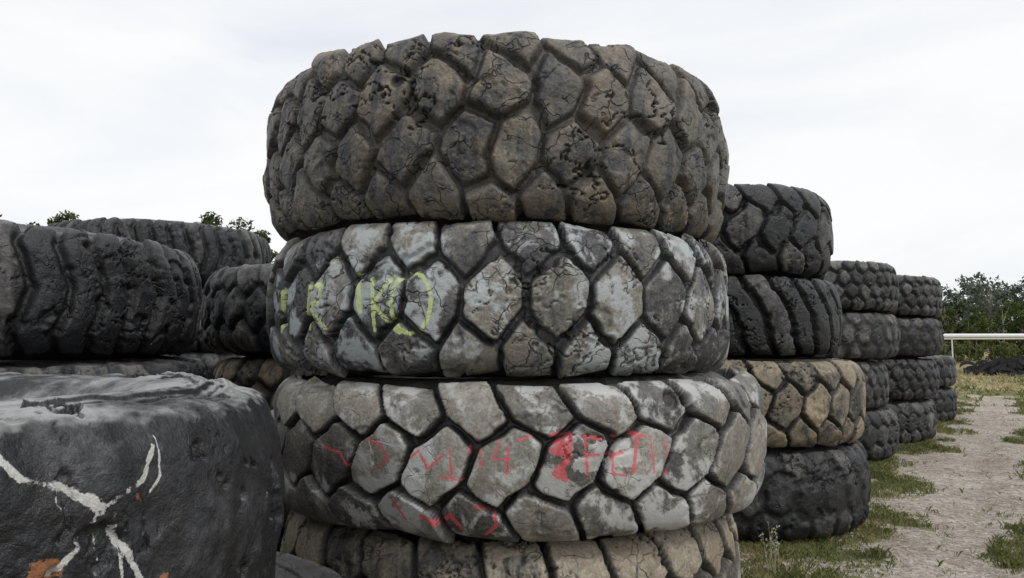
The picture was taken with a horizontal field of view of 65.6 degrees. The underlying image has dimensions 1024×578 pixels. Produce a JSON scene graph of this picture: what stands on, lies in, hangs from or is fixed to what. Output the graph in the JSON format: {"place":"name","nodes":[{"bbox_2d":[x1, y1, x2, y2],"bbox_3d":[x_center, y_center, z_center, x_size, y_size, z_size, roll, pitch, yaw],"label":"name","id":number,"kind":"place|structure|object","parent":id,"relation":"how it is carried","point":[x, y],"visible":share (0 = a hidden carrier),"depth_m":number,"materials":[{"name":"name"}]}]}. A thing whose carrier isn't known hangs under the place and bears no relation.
{"place":"outdoors","nodes":[
{"label":"outdoors","id":0,"kind":"place"},
{"bbox_2d":[0,355,214,379],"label":"earthmover tire","id":1,"kind":"object","parent":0,"point":[155,365],"visible":0.24,"depth_m":4.50,"materials":[{"name":"grey rubber"}]},
{"bbox_2d":[0,219,201,359],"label":"earthmover tire","id":2,"kind":"object","parent":1,"relation":"on","point":[72,294],"visible":0.99,"depth_m":4.35,"materials":[{"name":"rubber"}]},
{"bbox_2d":[164,351,245,372],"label":"earthmover tire","id":3,"kind":"object","parent":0,"point":[212,360],"visible":0.07,"depth_m":9.21,"materials":[{"name":"grey rubber"}]},
{"bbox_2d":[185,288,210,351],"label":"earthmover tire","id":4,"kind":"object","parent":3,"relation":"on","point":[198,345],"visible":0.05,"depth_m":9.09,"materials":[{"name":"rubber"}]},
{"bbox_2d":[48,217,270,287],"bbox_3d":[-4.458,-0.349,10.106,2.700,0.783,2.643,3,-5,-29],"label":"earthmover tire","id":5,"kind":"object","parent":4,"relation":"on","point":[210,250],"visible":0.32,"depth_m":9.14,"materials":[{"name":"rubber"}]},
{"bbox_2d":[277,500,290,551],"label":"earthmover tire","id":6,"kind":"object","parent":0,"point":[287,509],"depth_m":5.85,"materials":[{"name":"grey rubber"}]},
{"bbox_2d":[213,356,325,409],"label":"earthmover tire","id":7,"kind":"object","parent":6,"relation":"on","point":[266,376],"visible":0.09,"depth_m":6.10,"materials":[{"name":"brown rubber"}]},
{"bbox_2d":[200,263,272,355],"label":"earthmover tire","id":8,"kind":"object","parent":7,"relation":"on","point":[233,317],"visible":0.21,"depth_m":6.14,"materials":[{"name":"rubber"}]},
{"bbox_2d":[0,0,1023,319],"label":"sky","id":9,"kind":"structure","parent":0,"point":[906,117],"materials":[{"name":"white"}]},
{"bbox_2d":[737,366,1023,577],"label":"grass","id":10,"kind":"structure","parent":0,"point":[881,472],"depth_m":6.79,"materials":[{"name":"green plant"}]},
{"bbox_2d":[738,350,1023,577],"bbox_3d":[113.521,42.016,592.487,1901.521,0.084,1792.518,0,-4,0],"label":"ground","id":11,"kind":"structure","parent":0,"point":[924,558],"depth_m":7.97,"materials":[{"name":"grey gravel"}]},
{"bbox_2d":[0,214,40,225],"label":"gum tree","id":12,"kind":"object","parent":11,"relation":"on","point":[31,223],"depth_m":56.47,"materials":[{"name":"green plant"}]},
{"bbox_2d":[47,210,78,224],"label":"gum tree","id":13,"kind":"object","parent":11,"relation":"on","point":[67,216],"visible":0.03,"depth_m":55.33,"materials":[{"name":"green plant"}]},
{"bbox_2d":[198,211,222,224],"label":"gum tree","id":14,"kind":"object","parent":11,"relation":"on","point":[209,218],"visible":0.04,"depth_m":56.56,"materials":[{"name":"green plant"}]},
{"bbox_2d":[203,217,254,230],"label":"gum tree","id":15,"kind":"object","parent":11,"relation":"on","point":[239,220],"visible":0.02,"depth_m":54.82,"materials":[{"name":"green plant"}]},
{"bbox_2d":[253,229,277,262],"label":"gum tree","id":16,"kind":"object","parent":11,"relation":"on","point":[264,236],"visible":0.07,"depth_m":55.89,"materials":[{"name":"green plant"}]},
{"bbox_2d":[275,551,341,577],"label":"earthmover tire","id":17,"kind":"object","parent":11,"relation":"on","point":[287,565],"visible":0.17,"depth_m":3.10,"materials":[{"name":"rubber"}]},
{"bbox_2d":[0,371,284,577],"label":"earthmover tire","id":18,"kind":"object","parent":17,"relation":"on","point":[167,474],"visible":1,"depth_m":1.83,"materials":[{"name":"black rubber"}]},
{"bbox_2d":[280,510,740,577],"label":"earthmover tire","id":19,"kind":"object","parent":11,"relation":"on","point":[709,549],"visible":0.37,"depth_m":3.42,"materials":[{"name":"beige rubber"}]},
{"bbox_2d":[271,367,766,542],"bbox_3d":[0.043,0.788,4.453,2.677,0.697,2.606,-1,-3,0],"label":"earthmover tire","id":20,"kind":"object","parent":19,"relation":"on","point":[445,460],"visible":0.92,"depth_m":3.29,"materials":[{"name":"beige rubber"}]},
{"bbox_2d":[266,220,729,378],"bbox_3d":[-0.067,0.134,4.552,2.537,0.720,2.596,0,-4,0],"label":"earthmover tire","id":21,"kind":"object","parent":20,"relation":"on","point":[511,299],"visible":0.99,"depth_m":3.40,"materials":[{"name":"grey rubber"}]},
{"bbox_2d":[262,31,729,242],"bbox_3d":[-0.099,-0.652,4.624,2.614,0.906,2.601,1,-3,0],"label":"earthmover tire","id":22,"kind":"object","parent":21,"relation":"on","point":[445,128],"visible":0.79,"depth_m":3.46,"materials":[{"name":"brown rubber"}]},
{"bbox_2d":[759,521,779,572],"bbox_3d":[1.788,1.811,5.543,0.151,0.381,0.213,0,-4,0],"label":"dry weed","id":23,"kind":"object","parent":11,"relation":"on","point":[770,549],"visible":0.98,"depth_m":5.52,"materials":[{"name":"plant"}]},
{"bbox_2d":[732,440,870,540],"bbox_3d":[2.026,1.745,7.541,2.528,0.768,2.507,-1,-4,7],"label":"earthmover tire","id":24,"kind":"object","parent":11,"relation":"on","point":[815,491],"visible":0.28,"depth_m":6.38,"materials":[{"name":"rubber"}]},
{"bbox_2d":[722,357,865,447],"bbox_3d":[1.993,1.010,7.542,2.520,0.737,2.511,1,-4,-3],"label":"earthmover tire","id":25,"kind":"object","parent":24,"relation":"on","point":[810,402],"visible":0.35,"depth_m":6.42,"materials":[{"name":"brown rubber"}]},
{"bbox_2d":[727,274,842,357],"bbox_3d":[1.904,0.302,7.650,2.355,0.714,2.394,1,-5,-14],"label":"earthmover tire","id":26,"kind":"object","parent":25,"relation":"on","point":[775,316],"visible":0.41,"depth_m":6.57,"materials":[{"name":"rubber"}]},
{"bbox_2d":[711,183,833,280],"bbox_3d":[1.847,-0.436,7.725,2.368,0.788,2.419,1,-4,-26],"label":"earthmover tire","id":27,"kind":"object","parent":26,"relation":"on","point":[771,229],"visible":0.36,"depth_m":6.61,"materials":[{"name":"rubber"}]},
{"bbox_2d":[858,407,899,459],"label":"earthmover tire","id":28,"kind":"object","parent":11,"relation":"on","point":[878,439],"visible":0.22,"depth_m":10.71,"materials":[{"name":"rubber"}]},
{"bbox_2d":[850,360,888,409],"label":"earthmover tire","id":29,"kind":"object","parent":28,"relation":"on","point":[876,375],"visible":0.27,"depth_m":10.83,"materials":[{"name":"grey rubber"}]},
{"bbox_2d":[806,312,900,359],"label":"earthmover tire","id":30,"kind":"object","parent":29,"relation":"on","point":[870,335],"visible":0.42,"depth_m":10.68,"materials":[{"name":"grey rubber"}]},
{"bbox_2d":[820,260,898,313],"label":"earthmover tire","id":31,"kind":"object","parent":30,"relation":"on","point":[869,286],"visible":0.37,"depth_m":10.71,"materials":[{"name":"grey rubber"}]},
{"bbox_2d":[884,399,936,442],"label":"earthmover tire","id":32,"kind":"object","parent":11,"relation":"on","point":[917,418],"visible":0.26,"depth_m":12.79,"materials":[{"name":"grey rubber"}]},
{"bbox_2d":[871,357,939,399],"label":"earthmover tire","id":33,"kind":"object","parent":32,"relation":"on","point":[910,378],"visible":0.36,"depth_m":12.76,"materials":[{"name":"rubber"}]},
{"bbox_2d":[890,317,943,357],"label":"earthmover tire","id":34,"kind":"object","parent":33,"relation":"on","point":[922,337],"visible":0.38,"depth_m":12.82,"materials":[{"name":"rubber"}]},
{"bbox_2d":[885,275,942,317],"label":"earthmover tire","id":35,"kind":"object","parent":34,"relation":"on","point":[920,296],"visible":0.25,"depth_m":12.87,"materials":[{"name":"grey rubber"}]},
{"bbox_2d":[928,387,956,420],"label":"earthmover tire","id":36,"kind":"object","parent":11,"relation":"on","point":[944,399],"visible":0.13,"depth_m":16.26,"materials":[{"name":"rubber"}]},
{"bbox_2d":[918,355,955,386],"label":"earthmover tire","id":37,"kind":"object","parent":36,"relation":"on","point":[946,365],"visible":0.12,"depth_m":16.33,"materials":[{"name":"grey rubber"}]},
{"bbox_2d":[932,298,1023,363],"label":"shrubs","id":38,"kind":"object","parent":11,"relation":"on","point":[1004,349],"visible":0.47,"depth_m":72.57,"materials":[{"name":"green plant"}]},
{"bbox_2d":[940,271,1023,351],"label":"distant tree line","id":39,"kind":"object","parent":11,"relation":"on","point":[992,302],"visible":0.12,"depth_m":147.32,"materials":[{"name":"green plant"}]},
{"bbox_2d":[944,334,1023,356],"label":"white pipe rail","id":40,"kind":"object","parent":11,"relation":"on","point":[951,337],"visible":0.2,"depth_m":46.91,"materials":[{"name":"metal"}]},
{"bbox_2d":[959,355,1023,375],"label":"tire scrap pile","id":41,"kind":"object","parent":11,"relation":"on","point":[1011,365],"visible":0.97,"depth_m":39.41,"materials":[{"name":"rubber"}]}
]}

